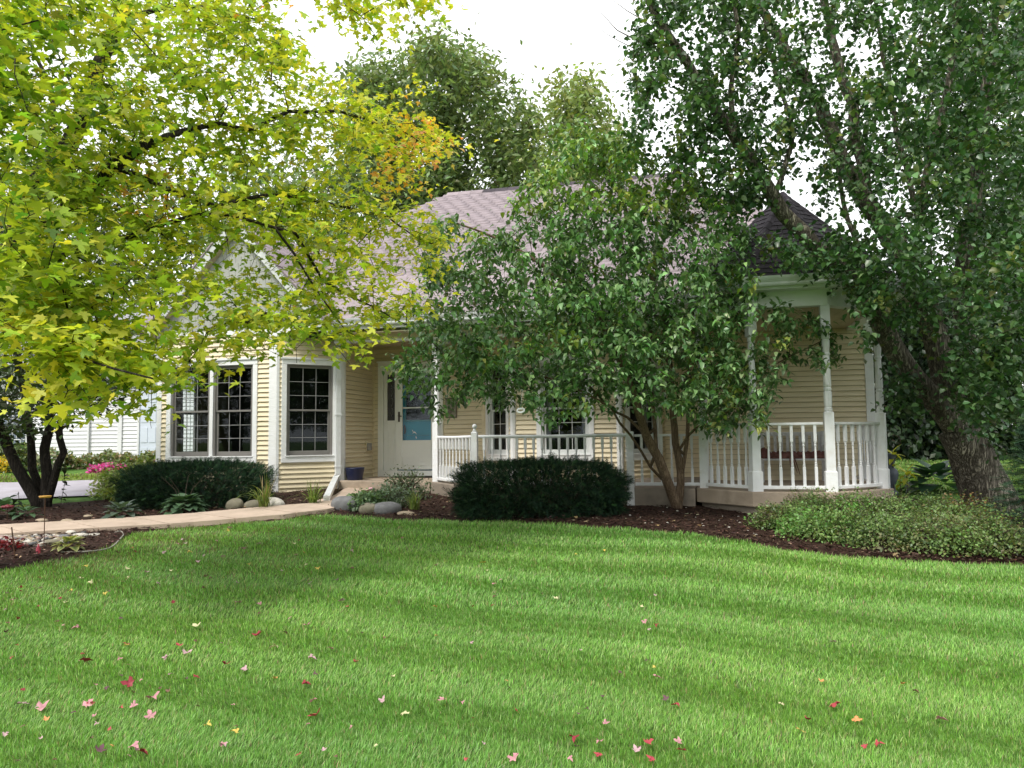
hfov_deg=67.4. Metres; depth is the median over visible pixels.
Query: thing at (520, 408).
hanging ring
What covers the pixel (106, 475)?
lime shrub
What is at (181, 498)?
hosta
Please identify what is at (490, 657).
lawn
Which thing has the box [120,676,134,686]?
fallen leaf
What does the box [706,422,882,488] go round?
gazebo railing
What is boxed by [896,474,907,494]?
lime plant
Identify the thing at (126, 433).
neighbour house
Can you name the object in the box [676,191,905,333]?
gazebo roof
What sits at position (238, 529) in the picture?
lawn grass
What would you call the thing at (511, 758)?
fallen leaf
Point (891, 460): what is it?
lime plant
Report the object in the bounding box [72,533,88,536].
cobble
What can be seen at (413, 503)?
grass clump
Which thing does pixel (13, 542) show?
garden stake
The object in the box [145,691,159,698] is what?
fallen leaf
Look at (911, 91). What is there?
dark tree
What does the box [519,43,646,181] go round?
locust tree
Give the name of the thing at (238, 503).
boulder
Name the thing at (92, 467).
flower bed
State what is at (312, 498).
grass clump
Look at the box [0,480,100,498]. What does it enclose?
driveway
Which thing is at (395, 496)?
flowering plant
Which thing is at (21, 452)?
green bush
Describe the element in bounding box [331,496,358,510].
boulder
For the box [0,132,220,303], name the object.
tree
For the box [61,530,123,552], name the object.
edging
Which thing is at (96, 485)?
lime shrub
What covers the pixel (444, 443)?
side railing
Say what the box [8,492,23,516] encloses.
leafy stem
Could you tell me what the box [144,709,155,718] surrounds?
fallen leaf
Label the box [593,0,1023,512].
leaning tree
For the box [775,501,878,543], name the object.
shrub
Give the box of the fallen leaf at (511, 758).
[507,753,518,761]
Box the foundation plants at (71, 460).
[64,448,155,469]
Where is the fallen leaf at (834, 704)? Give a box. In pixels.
[829,701,839,706]
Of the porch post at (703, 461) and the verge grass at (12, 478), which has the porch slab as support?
the porch post at (703, 461)
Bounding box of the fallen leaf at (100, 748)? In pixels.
[95,743,105,751]
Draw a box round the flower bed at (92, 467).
[86,462,127,473]
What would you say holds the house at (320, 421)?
on the lawn at (490, 657)
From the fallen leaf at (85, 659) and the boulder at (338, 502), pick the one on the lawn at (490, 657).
the fallen leaf at (85, 659)
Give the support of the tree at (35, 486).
on the mulch bed at (652, 514)
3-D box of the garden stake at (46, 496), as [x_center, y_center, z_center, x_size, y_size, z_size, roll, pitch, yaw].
[-5.005,1.490,8.221,0.124,0.584,0.124,-2,-4,14]
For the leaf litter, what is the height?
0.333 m
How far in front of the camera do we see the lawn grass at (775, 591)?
6.58 m
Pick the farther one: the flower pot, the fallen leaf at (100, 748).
the flower pot
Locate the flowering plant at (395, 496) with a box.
[368,478,420,507]
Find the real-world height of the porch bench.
0.800 m
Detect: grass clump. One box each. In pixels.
[234,473,293,506]
[287,481,346,502]
[405,489,425,509]
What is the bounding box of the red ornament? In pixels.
[34,544,40,553]
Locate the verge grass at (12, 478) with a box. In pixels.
[0,471,116,481]
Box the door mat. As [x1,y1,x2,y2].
[391,476,431,477]
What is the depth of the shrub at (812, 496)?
9.74 m
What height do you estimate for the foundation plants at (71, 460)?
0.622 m
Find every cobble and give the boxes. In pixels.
[44,539,59,544]
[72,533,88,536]
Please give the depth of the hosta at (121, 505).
10.33 m
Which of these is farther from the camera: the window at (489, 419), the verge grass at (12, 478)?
the verge grass at (12, 478)
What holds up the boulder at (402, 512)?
on the mulch bed at (652, 514)
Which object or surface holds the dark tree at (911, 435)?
on the lawn at (490, 657)
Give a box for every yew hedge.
[104,456,280,509]
[443,451,635,520]
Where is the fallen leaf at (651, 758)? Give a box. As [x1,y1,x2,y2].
[646,754,655,761]
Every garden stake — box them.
[11,527,15,558]
[39,495,51,548]
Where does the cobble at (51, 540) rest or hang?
on the mulch bed at (652, 514)
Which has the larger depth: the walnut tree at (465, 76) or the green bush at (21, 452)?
the walnut tree at (465, 76)
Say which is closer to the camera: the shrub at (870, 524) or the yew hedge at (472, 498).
the shrub at (870, 524)
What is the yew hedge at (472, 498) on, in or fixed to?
on the mulch bed at (652, 514)
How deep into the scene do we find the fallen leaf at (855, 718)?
3.65 m
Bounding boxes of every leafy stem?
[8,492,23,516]
[58,464,70,505]
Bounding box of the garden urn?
[888,453,898,494]
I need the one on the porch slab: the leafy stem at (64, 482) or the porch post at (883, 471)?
the porch post at (883, 471)
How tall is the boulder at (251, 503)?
0.185 m
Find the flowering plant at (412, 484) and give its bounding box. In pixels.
[376,464,437,499]
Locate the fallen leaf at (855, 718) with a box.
[851,716,861,720]
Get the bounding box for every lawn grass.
[0,544,1023,614]
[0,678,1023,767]
[84,513,768,555]
[894,458,1023,491]
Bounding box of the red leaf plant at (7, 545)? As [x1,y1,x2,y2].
[0,535,25,550]
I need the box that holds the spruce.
[978,416,1023,548]
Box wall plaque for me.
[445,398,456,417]
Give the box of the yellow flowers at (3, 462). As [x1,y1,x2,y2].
[0,454,11,473]
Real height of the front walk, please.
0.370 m
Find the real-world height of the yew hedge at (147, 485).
0.899 m
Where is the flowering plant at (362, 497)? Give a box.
[346,488,393,511]
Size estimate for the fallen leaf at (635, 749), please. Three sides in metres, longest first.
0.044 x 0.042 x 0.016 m
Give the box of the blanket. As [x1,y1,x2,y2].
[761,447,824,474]
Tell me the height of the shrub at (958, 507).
0.471 m
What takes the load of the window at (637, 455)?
in the house at (320, 421)
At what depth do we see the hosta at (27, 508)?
10.31 m
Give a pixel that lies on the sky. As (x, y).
(546, 29)
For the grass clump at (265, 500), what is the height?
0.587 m
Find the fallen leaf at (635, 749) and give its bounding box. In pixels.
[633,744,640,751]
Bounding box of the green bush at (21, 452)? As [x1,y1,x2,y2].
[0,435,36,470]
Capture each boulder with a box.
[225,498,243,508]
[243,500,258,507]
[269,497,284,505]
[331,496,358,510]
[358,503,374,513]
[374,502,401,513]
[397,511,413,514]
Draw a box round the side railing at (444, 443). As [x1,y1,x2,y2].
[437,435,470,481]
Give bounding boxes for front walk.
[0,488,369,534]
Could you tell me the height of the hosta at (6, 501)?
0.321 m
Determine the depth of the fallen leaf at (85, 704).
3.97 m
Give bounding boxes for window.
[165,357,257,462]
[181,370,198,451]
[280,357,334,462]
[485,359,509,460]
[536,354,594,460]
[624,353,662,459]
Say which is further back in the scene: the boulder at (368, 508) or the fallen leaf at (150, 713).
the boulder at (368, 508)
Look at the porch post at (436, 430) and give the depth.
13.40 m
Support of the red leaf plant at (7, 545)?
on the mulch bed at (652, 514)
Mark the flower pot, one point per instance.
(354, 473)
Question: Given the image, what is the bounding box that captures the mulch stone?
[35,518,48,521]
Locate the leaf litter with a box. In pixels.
[151,497,1004,556]
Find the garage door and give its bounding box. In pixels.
[139,383,156,454]
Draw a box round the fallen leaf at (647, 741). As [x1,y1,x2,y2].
[643,738,653,744]
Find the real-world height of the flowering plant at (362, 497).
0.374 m
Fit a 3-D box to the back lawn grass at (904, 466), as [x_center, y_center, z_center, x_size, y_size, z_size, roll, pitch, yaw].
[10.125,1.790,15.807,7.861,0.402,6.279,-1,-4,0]
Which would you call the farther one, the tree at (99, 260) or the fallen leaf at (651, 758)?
the tree at (99, 260)
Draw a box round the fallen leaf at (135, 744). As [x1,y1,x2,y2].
[128,741,138,749]
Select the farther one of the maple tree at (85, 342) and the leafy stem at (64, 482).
the leafy stem at (64, 482)
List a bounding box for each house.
[0,304,193,462]
[130,171,908,500]
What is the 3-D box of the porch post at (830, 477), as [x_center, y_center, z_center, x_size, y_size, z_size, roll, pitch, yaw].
[4.142,0.178,10.072,0.146,2.450,0.146,-2,-4,14]
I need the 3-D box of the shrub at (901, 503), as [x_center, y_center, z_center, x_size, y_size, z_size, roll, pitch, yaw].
[4.716,1.490,9.299,1.200,0.443,1.143,-5,-6,44]
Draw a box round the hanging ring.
[516,389,524,412]
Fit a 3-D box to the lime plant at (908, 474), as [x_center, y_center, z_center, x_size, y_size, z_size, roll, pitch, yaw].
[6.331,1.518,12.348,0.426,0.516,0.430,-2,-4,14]
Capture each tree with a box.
[0,0,498,434]
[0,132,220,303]
[0,233,149,507]
[181,142,386,268]
[312,10,556,224]
[382,102,848,508]
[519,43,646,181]
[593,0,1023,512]
[872,264,1020,460]
[879,7,1023,228]
[927,165,1023,458]
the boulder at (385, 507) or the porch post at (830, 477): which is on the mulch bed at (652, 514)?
the boulder at (385, 507)
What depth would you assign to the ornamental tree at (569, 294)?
9.60 m
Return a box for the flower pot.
[345,467,364,479]
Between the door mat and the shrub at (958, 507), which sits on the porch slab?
the door mat
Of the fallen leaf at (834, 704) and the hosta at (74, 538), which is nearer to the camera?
the fallen leaf at (834, 704)
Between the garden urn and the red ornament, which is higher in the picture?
the garden urn
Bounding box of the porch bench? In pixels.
[760,431,824,481]
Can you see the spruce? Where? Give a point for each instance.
(1020, 451)
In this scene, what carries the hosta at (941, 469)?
on the lawn at (490, 657)
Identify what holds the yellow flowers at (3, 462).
on the lawn at (490, 657)
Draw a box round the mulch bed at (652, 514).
[0,488,1023,570]
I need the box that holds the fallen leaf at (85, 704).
[82,699,92,706]
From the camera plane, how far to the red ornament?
7.95 m
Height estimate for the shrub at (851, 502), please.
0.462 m
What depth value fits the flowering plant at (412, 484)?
12.27 m
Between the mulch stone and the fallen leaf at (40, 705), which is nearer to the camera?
the fallen leaf at (40, 705)
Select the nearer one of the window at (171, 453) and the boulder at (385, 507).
the boulder at (385, 507)
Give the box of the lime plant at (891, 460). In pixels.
[887,444,903,490]
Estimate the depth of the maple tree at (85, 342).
6.20 m
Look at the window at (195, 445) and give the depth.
15.12 m
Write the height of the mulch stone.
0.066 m
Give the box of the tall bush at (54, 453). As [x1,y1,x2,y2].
[25,446,67,471]
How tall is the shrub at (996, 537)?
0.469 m
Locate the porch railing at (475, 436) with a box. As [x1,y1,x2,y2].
[471,424,699,504]
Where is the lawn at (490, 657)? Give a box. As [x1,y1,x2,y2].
[0,455,1023,767]
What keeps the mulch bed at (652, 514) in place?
on the lawn at (490, 657)
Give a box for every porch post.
[432,339,441,481]
[695,321,707,487]
[744,308,763,491]
[819,304,838,491]
[871,329,889,488]
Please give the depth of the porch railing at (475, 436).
11.36 m
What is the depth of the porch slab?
10.95 m
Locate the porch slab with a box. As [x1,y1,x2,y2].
[339,477,893,514]
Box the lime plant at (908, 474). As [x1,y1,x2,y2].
[896,463,919,492]
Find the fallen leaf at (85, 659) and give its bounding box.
[80,657,92,661]
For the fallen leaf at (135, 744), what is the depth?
3.43 m
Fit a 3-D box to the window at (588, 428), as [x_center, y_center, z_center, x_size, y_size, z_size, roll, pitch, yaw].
[0.975,0.434,13.952,1.080,1.915,0.295,-2,-4,14]
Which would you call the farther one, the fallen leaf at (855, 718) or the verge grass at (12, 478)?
the verge grass at (12, 478)
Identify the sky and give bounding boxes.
[0,0,1023,424]
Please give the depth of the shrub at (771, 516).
9.11 m
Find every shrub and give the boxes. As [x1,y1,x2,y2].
[85,465,119,497]
[90,451,175,500]
[743,498,818,534]
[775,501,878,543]
[779,486,842,517]
[813,486,893,520]
[815,504,928,551]
[861,489,946,523]
[866,504,997,557]
[905,489,1018,529]
[926,507,1023,558]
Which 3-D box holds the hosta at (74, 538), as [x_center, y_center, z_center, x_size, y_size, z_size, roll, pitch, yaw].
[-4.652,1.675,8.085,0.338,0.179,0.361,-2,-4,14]
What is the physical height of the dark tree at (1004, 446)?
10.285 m
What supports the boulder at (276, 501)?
on the mulch bed at (652, 514)
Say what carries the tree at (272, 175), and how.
on the lawn at (490, 657)
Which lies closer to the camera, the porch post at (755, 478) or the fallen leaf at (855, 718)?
the fallen leaf at (855, 718)
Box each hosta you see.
[0,497,30,515]
[10,506,43,519]
[50,535,86,551]
[100,499,144,518]
[158,475,211,514]
[898,458,957,495]
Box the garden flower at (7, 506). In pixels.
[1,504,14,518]
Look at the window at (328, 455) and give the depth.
13.89 m
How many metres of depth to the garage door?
21.45 m
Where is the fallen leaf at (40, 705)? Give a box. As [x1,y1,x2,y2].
[36,699,49,710]
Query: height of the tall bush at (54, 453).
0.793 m

